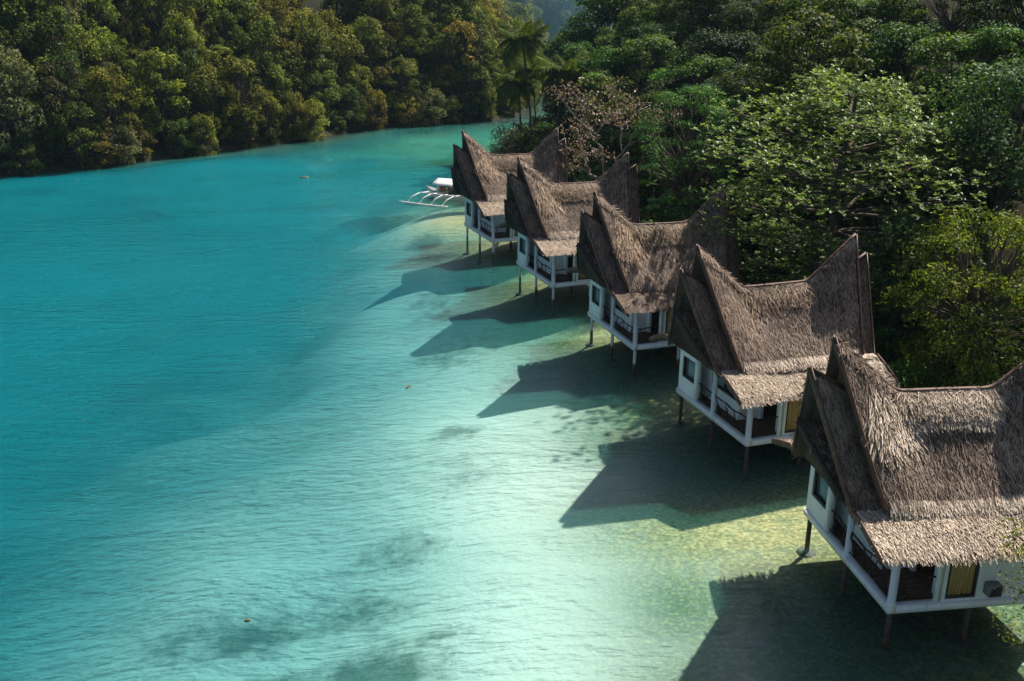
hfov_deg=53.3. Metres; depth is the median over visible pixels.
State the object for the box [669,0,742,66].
forest tree
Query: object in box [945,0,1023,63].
forest tree
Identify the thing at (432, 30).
forest tree
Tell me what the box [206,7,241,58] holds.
forest tree
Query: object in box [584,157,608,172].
shrub
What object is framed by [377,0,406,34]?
forest tree
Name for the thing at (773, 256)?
shrub
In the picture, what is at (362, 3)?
forest tree
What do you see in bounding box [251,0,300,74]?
forest tree
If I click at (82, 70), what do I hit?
forest tree
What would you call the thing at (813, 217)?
forest tree
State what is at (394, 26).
forest tree
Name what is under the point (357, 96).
forest tree
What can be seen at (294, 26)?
forest tree
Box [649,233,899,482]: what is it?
stilt house
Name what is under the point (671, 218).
shrub
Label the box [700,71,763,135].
forest tree
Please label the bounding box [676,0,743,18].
forest tree
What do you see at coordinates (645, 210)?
shrub
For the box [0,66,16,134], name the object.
forest tree
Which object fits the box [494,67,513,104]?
forest tree
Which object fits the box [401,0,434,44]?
forest tree
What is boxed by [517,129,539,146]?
shrub
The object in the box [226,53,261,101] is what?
forest tree
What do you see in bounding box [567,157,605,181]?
shrub
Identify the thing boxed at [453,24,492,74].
forest tree
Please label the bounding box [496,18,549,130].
palm tree
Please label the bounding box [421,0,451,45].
forest tree
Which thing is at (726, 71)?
forest tree
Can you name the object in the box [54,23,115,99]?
forest tree
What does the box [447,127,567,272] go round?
stilt house
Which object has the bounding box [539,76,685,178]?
half bare tree
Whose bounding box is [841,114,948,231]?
forest tree
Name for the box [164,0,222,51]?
forest tree
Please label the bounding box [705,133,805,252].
forest tree
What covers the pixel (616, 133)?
forest tree
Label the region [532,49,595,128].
palm tree
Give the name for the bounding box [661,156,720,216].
forest tree
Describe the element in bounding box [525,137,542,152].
shrub
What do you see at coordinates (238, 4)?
forest tree
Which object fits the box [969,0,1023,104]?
forest tree
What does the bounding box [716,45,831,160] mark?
forest tree
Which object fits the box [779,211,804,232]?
shrub
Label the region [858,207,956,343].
broadleaf tree
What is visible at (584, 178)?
shrub
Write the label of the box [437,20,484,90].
forest tree
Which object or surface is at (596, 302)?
window
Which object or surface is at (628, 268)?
stilt house
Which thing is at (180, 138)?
forest tree
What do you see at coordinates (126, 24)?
forest tree
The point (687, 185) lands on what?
feathery tree
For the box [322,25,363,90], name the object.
forest tree
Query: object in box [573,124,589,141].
shrub
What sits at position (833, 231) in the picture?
sea almond tree
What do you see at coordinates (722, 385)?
window
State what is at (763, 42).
forest tree
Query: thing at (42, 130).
forest tree
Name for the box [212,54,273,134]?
forest tree
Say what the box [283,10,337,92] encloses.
forest tree
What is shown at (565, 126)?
shrub
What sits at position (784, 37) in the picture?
forest tree
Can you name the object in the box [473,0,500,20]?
forest tree
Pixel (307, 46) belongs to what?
forest tree
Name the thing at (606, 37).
forest tree
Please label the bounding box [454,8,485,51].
forest tree
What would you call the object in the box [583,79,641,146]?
forest tree
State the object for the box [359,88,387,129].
forest tree
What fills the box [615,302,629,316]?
window
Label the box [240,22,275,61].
forest tree
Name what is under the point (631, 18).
forest tree
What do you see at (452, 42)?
forest tree
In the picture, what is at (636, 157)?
forest tree
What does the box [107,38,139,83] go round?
forest tree
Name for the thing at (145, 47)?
forest tree
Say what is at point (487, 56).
forest tree
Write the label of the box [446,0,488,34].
forest tree
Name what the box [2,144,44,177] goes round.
forest tree
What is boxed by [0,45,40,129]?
forest tree
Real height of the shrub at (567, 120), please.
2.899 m
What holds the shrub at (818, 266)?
on the terrain
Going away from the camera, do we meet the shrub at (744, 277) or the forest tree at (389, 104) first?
the shrub at (744, 277)
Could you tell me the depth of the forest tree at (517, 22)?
184.12 m
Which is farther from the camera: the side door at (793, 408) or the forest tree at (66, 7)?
the forest tree at (66, 7)
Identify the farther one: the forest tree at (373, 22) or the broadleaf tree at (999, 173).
the forest tree at (373, 22)
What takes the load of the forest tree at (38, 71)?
on the terrain
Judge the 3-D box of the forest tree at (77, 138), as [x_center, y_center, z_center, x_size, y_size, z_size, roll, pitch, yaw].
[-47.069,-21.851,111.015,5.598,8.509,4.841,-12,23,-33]
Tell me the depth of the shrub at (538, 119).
129.43 m
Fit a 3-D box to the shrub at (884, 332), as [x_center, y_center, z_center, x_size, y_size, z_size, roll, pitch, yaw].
[18.959,0.854,50.115,3.523,3.539,3.311,-5,20,-16]
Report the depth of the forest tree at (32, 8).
116.53 m
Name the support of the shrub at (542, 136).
on the terrain
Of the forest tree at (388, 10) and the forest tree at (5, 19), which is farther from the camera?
the forest tree at (388, 10)
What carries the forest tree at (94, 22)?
on the terrain
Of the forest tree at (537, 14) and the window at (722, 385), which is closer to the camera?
the window at (722, 385)
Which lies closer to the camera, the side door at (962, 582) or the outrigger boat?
the side door at (962, 582)
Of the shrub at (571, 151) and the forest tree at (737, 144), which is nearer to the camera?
the forest tree at (737, 144)
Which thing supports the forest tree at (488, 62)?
on the terrain
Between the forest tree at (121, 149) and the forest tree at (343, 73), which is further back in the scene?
the forest tree at (343, 73)
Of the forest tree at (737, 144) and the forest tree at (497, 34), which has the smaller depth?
the forest tree at (737, 144)
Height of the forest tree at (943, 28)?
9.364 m
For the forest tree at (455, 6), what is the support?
on the terrain
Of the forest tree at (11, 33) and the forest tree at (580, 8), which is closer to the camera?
the forest tree at (11, 33)
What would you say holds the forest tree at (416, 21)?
on the terrain
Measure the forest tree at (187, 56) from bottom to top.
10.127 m
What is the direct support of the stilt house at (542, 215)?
on the terrain
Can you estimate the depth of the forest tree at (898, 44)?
68.11 m
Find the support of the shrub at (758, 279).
on the terrain
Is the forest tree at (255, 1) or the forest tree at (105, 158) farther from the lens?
the forest tree at (255, 1)
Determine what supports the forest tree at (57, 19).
on the terrain
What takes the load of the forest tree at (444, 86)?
on the terrain
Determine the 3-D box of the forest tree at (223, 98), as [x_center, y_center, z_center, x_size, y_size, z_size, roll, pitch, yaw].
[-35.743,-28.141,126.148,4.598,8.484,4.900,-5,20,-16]
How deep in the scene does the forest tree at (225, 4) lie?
134.29 m
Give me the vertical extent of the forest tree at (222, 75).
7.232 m
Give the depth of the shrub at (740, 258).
66.49 m
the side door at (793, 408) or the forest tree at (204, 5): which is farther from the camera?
the forest tree at (204, 5)
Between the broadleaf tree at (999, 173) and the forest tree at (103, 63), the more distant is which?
the forest tree at (103, 63)
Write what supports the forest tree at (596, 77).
on the terrain
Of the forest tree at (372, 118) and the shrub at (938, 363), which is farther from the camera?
the forest tree at (372, 118)
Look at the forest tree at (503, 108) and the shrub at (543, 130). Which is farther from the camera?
the forest tree at (503, 108)
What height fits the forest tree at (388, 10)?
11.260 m
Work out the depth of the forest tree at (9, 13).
113.51 m
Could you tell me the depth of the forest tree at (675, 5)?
120.55 m
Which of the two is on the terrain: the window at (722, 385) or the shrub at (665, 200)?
the shrub at (665, 200)
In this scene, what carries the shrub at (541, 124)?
on the terrain
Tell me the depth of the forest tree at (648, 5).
115.95 m
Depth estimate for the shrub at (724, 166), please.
78.10 m
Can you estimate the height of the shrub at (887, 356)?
3.574 m
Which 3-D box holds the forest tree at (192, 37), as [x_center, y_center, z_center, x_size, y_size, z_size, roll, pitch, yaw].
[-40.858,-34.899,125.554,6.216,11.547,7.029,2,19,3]
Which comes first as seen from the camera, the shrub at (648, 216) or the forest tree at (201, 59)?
the shrub at (648, 216)
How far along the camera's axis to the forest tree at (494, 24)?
174.77 m
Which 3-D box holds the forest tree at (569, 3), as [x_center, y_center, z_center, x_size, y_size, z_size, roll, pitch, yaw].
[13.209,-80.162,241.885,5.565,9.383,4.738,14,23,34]
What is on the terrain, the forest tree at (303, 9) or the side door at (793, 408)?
the forest tree at (303, 9)
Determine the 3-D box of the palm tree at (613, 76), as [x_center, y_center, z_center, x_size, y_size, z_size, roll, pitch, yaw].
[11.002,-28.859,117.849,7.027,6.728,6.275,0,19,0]
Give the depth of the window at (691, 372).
46.60 m
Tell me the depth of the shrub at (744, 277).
64.48 m
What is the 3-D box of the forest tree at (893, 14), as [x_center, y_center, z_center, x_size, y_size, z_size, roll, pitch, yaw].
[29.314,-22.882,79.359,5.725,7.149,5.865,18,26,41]
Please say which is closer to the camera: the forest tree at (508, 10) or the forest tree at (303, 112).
the forest tree at (303, 112)
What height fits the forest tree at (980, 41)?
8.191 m
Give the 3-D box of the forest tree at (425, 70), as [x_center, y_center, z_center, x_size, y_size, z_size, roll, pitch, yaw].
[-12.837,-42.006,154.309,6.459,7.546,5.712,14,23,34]
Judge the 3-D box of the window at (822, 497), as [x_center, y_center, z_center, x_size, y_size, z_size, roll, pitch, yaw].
[10.786,5.147,35.371,0.160,1.047,1.154,-2,19,-7]
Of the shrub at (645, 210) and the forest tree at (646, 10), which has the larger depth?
the forest tree at (646, 10)
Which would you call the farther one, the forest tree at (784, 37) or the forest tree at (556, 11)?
the forest tree at (556, 11)
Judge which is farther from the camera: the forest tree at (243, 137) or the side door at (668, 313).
the forest tree at (243, 137)
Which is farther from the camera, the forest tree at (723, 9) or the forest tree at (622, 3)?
the forest tree at (622, 3)
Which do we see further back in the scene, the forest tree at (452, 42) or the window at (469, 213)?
the forest tree at (452, 42)
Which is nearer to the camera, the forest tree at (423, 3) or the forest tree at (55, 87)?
the forest tree at (55, 87)
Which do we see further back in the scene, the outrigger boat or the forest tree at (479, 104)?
the forest tree at (479, 104)
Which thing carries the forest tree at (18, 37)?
on the terrain
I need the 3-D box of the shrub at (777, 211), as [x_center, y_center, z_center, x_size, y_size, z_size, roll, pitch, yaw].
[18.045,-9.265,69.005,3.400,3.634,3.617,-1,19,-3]
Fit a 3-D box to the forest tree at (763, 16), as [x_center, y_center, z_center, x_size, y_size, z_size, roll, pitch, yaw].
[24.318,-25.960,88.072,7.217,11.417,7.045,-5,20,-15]
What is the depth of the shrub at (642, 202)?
85.46 m
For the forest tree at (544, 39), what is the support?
on the terrain
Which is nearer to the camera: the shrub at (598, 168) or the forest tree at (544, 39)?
the shrub at (598, 168)
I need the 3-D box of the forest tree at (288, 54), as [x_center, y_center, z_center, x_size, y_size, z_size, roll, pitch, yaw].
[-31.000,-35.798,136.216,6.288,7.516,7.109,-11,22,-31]
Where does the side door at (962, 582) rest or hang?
in the stilt house at (914, 495)
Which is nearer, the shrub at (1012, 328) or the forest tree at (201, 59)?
the shrub at (1012, 328)
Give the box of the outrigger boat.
[399,178,464,207]
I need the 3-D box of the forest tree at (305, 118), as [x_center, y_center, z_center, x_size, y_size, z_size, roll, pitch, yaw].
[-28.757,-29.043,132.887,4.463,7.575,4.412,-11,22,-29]
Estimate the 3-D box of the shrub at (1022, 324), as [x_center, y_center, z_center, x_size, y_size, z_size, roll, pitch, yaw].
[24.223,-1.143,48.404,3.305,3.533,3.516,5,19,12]
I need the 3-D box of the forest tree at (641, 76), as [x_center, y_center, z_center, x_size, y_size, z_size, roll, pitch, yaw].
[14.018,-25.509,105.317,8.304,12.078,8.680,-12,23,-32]
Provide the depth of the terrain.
40.26 m
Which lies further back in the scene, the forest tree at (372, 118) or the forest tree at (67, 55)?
the forest tree at (372, 118)
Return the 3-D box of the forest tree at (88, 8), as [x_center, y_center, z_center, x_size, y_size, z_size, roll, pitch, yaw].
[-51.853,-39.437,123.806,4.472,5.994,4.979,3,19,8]
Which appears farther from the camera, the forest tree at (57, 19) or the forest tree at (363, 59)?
the forest tree at (363, 59)
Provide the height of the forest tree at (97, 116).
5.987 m
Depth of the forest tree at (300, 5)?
144.87 m
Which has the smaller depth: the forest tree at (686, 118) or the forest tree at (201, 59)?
the forest tree at (686, 118)
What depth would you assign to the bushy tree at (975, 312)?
45.10 m
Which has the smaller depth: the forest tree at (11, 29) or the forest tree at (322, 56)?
the forest tree at (11, 29)
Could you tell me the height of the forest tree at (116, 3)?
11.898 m
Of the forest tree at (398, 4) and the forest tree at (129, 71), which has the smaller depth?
the forest tree at (129, 71)
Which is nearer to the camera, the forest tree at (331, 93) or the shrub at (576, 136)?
the shrub at (576, 136)
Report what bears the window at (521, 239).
in the stilt house at (542, 215)
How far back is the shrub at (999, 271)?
50.84 m
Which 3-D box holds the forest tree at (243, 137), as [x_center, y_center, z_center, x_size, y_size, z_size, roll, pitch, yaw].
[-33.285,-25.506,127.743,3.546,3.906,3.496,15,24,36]
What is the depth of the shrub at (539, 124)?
124.99 m
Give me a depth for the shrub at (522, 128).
125.06 m
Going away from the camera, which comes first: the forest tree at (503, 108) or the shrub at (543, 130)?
the shrub at (543, 130)
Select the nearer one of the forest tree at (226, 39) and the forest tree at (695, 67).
the forest tree at (695, 67)
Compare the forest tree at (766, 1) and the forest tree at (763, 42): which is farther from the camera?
the forest tree at (766, 1)
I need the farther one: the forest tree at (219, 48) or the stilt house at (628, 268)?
the forest tree at (219, 48)
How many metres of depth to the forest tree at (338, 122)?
139.67 m
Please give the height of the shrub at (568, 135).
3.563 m
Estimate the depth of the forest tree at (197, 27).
127.42 m
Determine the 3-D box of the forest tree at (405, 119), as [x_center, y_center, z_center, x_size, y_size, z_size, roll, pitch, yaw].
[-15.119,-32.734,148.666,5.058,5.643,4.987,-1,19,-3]
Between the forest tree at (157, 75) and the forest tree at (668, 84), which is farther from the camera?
the forest tree at (157, 75)
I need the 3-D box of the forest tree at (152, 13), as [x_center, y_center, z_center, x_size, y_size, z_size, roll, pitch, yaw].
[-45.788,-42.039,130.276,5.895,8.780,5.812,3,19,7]
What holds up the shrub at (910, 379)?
on the terrain
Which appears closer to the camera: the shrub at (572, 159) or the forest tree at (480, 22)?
the shrub at (572, 159)
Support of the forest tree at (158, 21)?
on the terrain
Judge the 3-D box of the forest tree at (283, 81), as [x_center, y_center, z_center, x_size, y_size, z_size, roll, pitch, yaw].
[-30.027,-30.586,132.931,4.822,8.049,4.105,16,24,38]
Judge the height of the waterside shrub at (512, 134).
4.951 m
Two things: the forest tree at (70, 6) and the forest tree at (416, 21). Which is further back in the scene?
the forest tree at (416, 21)
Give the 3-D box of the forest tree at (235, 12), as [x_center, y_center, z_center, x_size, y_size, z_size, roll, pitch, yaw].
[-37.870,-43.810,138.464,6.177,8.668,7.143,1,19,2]
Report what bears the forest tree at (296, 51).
on the terrain
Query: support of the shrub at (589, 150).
on the terrain
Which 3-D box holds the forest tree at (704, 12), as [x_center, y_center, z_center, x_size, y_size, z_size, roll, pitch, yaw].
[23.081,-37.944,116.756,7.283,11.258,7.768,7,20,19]
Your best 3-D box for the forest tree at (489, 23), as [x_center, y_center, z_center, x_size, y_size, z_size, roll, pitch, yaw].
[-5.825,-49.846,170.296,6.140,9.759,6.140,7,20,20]
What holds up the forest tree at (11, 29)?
on the terrain
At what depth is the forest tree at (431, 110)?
149.03 m
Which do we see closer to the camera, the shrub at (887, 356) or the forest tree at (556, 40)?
the shrub at (887, 356)
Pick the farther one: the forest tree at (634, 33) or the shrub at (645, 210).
the forest tree at (634, 33)
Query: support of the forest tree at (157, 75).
on the terrain
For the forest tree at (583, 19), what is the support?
on the terrain
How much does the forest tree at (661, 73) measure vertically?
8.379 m
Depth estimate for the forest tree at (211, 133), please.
121.44 m
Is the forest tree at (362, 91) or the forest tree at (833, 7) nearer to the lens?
the forest tree at (833, 7)
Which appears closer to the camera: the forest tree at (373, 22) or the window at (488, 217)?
the window at (488, 217)
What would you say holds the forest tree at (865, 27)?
on the terrain
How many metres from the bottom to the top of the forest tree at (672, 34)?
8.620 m
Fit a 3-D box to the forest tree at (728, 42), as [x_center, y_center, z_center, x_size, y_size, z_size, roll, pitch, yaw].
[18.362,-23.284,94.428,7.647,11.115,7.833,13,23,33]
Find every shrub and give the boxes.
[489,124,524,153]
[504,120,529,145]
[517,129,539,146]
[523,115,545,128]
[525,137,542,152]
[526,121,552,136]
[533,121,548,129]
[536,133,559,144]
[538,126,558,136]
[558,113,575,126]
[558,120,573,140]
[563,120,581,143]
[566,143,588,161]
[567,140,598,160]
[567,154,581,169]
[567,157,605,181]
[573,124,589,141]
[574,165,600,181]
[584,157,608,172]
[589,135,613,155]
[590,159,613,179]
[639,195,654,207]
[639,200,668,219]
[640,212,666,222]
[641,219,657,222]
[657,209,680,221]
[658,195,674,212]
[708,156,742,176]
[737,223,764,252]
[738,246,748,271]
[739,261,755,283]
[744,270,772,284]
[764,181,797,214]
[765,241,801,272]
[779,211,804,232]
[782,249,827,280]
[803,223,860,256]
[805,254,828,276]
[873,323,933,360]
[874,229,921,273]
[874,330,918,367]
[887,358,943,387]
[898,341,957,387]
[907,295,966,350]
[921,369,998,387]
[942,320,1023,372]
[948,259,1014,297]
[1001,279,1023,339]
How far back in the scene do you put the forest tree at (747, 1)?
113.18 m
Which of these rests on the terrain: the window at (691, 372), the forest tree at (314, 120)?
the forest tree at (314, 120)
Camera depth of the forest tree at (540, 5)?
238.73 m
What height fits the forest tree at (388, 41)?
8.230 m
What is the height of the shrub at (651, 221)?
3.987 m
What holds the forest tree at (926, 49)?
on the terrain
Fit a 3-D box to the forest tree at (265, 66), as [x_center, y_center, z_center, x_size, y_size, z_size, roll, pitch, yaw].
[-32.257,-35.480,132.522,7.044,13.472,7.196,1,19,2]
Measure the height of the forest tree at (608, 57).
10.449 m
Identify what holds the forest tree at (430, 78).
on the terrain
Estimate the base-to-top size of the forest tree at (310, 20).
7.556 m
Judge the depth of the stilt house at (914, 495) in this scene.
31.08 m
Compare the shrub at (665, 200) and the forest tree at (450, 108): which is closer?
the shrub at (665, 200)
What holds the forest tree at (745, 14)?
on the terrain
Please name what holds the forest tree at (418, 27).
on the terrain
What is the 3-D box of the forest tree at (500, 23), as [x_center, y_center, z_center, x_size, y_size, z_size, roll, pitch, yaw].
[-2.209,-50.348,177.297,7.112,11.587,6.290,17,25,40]
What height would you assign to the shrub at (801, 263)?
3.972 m
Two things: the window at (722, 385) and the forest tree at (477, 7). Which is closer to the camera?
the window at (722, 385)
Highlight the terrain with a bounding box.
[0,0,1023,680]
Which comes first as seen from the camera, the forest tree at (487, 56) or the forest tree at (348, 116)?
the forest tree at (348, 116)
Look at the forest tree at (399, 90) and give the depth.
148.76 m
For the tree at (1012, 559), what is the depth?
27.28 m
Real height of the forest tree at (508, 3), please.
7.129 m
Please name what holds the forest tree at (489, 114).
on the terrain
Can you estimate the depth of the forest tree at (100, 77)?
113.33 m
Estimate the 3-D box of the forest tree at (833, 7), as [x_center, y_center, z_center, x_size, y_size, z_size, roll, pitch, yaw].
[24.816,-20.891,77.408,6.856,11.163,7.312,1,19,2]
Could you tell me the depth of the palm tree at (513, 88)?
124.18 m
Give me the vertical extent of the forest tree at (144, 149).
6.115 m
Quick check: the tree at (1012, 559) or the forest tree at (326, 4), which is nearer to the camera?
the tree at (1012, 559)
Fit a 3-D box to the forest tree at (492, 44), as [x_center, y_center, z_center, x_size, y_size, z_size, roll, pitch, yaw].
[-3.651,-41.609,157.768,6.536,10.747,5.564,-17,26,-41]
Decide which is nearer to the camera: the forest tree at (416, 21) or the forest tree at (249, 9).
the forest tree at (249, 9)
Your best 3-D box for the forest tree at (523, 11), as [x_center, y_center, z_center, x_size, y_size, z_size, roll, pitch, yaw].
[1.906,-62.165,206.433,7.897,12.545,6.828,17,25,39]
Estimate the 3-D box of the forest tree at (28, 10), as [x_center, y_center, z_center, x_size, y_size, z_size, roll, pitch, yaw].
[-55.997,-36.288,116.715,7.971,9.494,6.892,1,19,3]
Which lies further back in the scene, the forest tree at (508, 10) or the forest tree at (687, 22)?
the forest tree at (508, 10)
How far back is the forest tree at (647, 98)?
87.59 m
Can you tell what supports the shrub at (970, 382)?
on the terrain
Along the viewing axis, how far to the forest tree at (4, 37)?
111.31 m
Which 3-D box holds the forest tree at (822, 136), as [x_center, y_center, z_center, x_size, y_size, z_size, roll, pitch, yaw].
[20.686,-11.031,65.934,6.107,8.278,6.256,-14,24,-36]
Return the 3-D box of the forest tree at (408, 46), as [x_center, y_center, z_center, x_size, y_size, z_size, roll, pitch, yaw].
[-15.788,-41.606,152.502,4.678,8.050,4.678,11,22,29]
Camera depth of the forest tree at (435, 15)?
158.18 m
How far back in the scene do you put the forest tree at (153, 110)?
117.08 m
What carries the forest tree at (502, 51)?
on the terrain
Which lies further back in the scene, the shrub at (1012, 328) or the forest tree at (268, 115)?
the forest tree at (268, 115)
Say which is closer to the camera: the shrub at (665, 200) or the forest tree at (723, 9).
the shrub at (665, 200)
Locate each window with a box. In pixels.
[466,202,470,216]
[481,213,490,221]
[520,237,524,253]
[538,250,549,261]
[592,284,599,305]
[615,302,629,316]
[683,355,694,383]
[712,377,735,400]
[812,469,827,508]
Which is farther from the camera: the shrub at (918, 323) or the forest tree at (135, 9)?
the forest tree at (135, 9)
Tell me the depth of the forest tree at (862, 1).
78.64 m
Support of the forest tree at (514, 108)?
on the terrain
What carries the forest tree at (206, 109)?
on the terrain
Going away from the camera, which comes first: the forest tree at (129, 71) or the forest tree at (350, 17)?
the forest tree at (129, 71)
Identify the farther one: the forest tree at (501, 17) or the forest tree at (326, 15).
the forest tree at (501, 17)
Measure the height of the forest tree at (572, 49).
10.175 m
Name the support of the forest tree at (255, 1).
on the terrain
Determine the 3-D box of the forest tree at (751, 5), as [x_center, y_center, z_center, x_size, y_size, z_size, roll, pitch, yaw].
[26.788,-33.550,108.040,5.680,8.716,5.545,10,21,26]
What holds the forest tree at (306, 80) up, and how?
on the terrain
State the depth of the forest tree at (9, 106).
107.12 m
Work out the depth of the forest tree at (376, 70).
148.14 m
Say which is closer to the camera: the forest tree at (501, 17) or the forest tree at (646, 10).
the forest tree at (646, 10)
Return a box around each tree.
[0,0,18,38]
[0,0,51,46]
[0,0,58,58]
[0,24,25,87]
[0,25,12,49]
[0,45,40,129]
[0,47,48,160]
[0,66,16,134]
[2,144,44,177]
[3,22,71,100]
[8,20,52,65]
[11,1,51,16]
[14,56,74,120]
[17,99,63,156]
[20,3,90,88]
[32,0,87,44]
[33,57,93,143]
[37,0,73,30]
[37,49,89,123]
[52,101,103,169]
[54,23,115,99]
[65,101,107,150]
[67,68,106,118]
[69,0,124,60]
[73,2,105,27]
[78,65,142,149]
[79,132,119,169]
[83,0,138,37]
[87,42,130,86]
[89,60,125,107]
[98,121,141,164]
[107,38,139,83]
[113,78,159,144]
[114,16,154,59]
[114,113,157,158]
[116,58,163,112]
[118,0,161,43]
[131,38,171,72]
[132,47,191,141]
[133,0,173,39]
[134,0,190,57]
[144,62,184,99]
[153,8,204,80]
[160,47,211,118]
[162,118,199,155]
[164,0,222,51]
[165,0,208,51]
[173,56,217,115]
[180,65,229,139]
[186,112,218,157]
[192,46,226,105]
[197,0,233,43]
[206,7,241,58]
[207,78,240,140]
[210,44,235,82]
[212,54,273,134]
[212,66,247,117]
[217,0,255,50]
[225,40,261,82]
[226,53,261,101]
[228,0,257,42]
[229,0,268,50]
[233,123,260,148]
[237,13,293,99]
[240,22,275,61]
[248,92,275,130]
[250,0,279,26]
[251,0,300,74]
[251,90,283,142]
[260,45,304,92]
[261,10,307,67]
[262,0,306,25]
[266,74,299,130]
[271,40,310,89]
[277,88,309,139]
[281,0,311,21]
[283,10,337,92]
[286,98,318,130]
[294,73,328,118]
[295,99,330,142]
[298,32,322,79]
[301,25,342,86]
[301,68,340,120]
[304,14,331,40]
[307,6,343,68]
[319,0,348,16]
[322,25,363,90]
[325,108,346,132]
[330,87,366,129]
[331,83,362,120]
[335,0,363,28]
[343,16,383,84]
[344,0,378,13]
[344,64,374,117]
[352,0,390,33]
[353,14,387,69]
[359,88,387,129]
[363,0,395,45]
[366,35,404,86]
[367,64,397,100]
[374,21,407,63]
[376,93,396,124]
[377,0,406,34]
[379,56,424,109]
[390,2,432,63]
[391,34,419,80]
[391,97,425,128]
[399,8,429,42]
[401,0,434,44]
[405,72,437,114]
[409,37,442,81]
[414,86,448,126]
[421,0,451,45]
[422,24,448,61]
[424,31,468,96]
[425,64,462,106]
[430,0,470,43]
[430,8,442,24]
[437,7,468,60]
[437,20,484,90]
[442,95,462,124]
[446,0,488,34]
[452,33,496,82]
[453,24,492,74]
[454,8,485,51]
[454,61,497,113]
[460,45,495,102]
[468,1,484,18]
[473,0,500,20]
[474,13,493,35]
[474,36,507,95]
[475,6,497,39]
[478,85,496,118]
[483,0,510,23]
[487,30,511,65]
[488,7,504,21]
[489,17,512,38]
[491,65,541,129]
[492,24,519,65]
[493,38,518,88]
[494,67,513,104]
[495,99,513,116]
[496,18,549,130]
[497,92,522,112]
[502,4,510,20]
[502,15,525,31]
[503,0,512,15]
[508,0,536,8]
[508,2,537,28]
[510,59,551,121]
[531,0,548,12]
[532,6,543,37]
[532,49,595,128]
[536,81,576,137]
[537,32,549,57]
[538,29,606,109]
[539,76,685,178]
[544,0,570,29]
[555,40,602,101]
[556,0,648,54]
[559,0,577,16]
[559,0,633,69]
[569,0,588,16]
[569,68,631,134]
[570,46,631,132]
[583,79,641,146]
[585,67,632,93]
[594,25,619,72]
[598,106,635,157]
[610,0,689,39]
[610,8,680,68]
[611,21,676,87]
[613,33,686,106]
[617,0,680,67]
[617,113,685,205]
[625,76,699,135]
[626,91,687,163]
[628,83,754,221]
[641,65,693,111]
[648,19,696,68]
[658,78,726,159]
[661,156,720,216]
[665,27,749,81]
[666,0,699,57]
[666,52,746,120]
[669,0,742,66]
[674,168,750,222]
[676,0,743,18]
[683,59,1023,321]
[685,2,730,27]
[698,0,759,58]
[698,76,781,179]
[699,68,748,140]
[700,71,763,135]
[704,0,754,30]
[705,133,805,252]
[711,29,773,67]
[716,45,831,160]
[718,3,775,64]
[737,31,830,104]
[738,3,879,160]
[741,0,787,33]
[748,0,812,68]
[753,0,788,33]
[757,0,844,69]
[778,155,876,239]
[780,108,875,190]
[789,0,884,72]
[790,16,896,131]
[840,0,895,80]
[840,0,935,78]
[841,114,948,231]
[847,20,957,146]
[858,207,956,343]
[864,2,927,50]
[876,204,1023,386]
[887,119,1023,264]
[894,30,1001,148]
[902,0,992,67]
[918,50,1023,266]
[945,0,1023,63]
[945,20,1023,133]
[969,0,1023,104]
[987,517,1023,649]
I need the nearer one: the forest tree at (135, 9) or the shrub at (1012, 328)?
the shrub at (1012, 328)
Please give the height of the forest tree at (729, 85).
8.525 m
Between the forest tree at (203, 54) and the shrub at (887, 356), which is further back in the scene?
the forest tree at (203, 54)
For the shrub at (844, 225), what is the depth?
63.31 m
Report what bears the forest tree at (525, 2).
on the terrain
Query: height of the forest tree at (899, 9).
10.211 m
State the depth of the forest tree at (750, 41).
93.10 m
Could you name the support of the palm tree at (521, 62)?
on the terrain
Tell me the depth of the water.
60.86 m
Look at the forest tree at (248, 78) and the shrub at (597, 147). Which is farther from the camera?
the forest tree at (248, 78)
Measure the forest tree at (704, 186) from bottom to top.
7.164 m
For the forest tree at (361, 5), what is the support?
on the terrain
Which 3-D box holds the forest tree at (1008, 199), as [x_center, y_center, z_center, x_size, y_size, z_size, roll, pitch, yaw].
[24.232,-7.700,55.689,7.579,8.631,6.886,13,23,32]
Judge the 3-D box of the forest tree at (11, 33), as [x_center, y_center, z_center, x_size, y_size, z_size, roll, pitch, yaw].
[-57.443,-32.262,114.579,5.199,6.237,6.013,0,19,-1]
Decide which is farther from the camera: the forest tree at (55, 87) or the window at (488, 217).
the forest tree at (55, 87)
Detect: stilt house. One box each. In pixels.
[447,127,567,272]
[497,152,639,317]
[566,184,745,380]
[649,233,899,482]
[771,335,1023,657]
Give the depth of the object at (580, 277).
64.87 m
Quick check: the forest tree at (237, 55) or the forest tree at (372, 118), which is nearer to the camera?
the forest tree at (237, 55)
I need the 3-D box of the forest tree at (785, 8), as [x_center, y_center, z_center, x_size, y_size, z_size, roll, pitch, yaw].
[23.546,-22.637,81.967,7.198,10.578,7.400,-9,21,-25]
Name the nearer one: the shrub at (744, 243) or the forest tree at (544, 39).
the shrub at (744, 243)
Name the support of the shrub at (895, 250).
on the terrain
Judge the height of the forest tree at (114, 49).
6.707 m
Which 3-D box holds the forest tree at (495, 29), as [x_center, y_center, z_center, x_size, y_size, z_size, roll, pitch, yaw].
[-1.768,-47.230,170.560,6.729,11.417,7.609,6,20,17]
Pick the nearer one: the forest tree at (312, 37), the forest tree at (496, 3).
the forest tree at (312, 37)
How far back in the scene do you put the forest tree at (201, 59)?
124.19 m
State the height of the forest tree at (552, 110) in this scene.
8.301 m
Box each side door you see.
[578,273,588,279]
[665,310,671,340]
[785,396,800,432]
[945,558,979,598]
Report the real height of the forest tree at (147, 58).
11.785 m

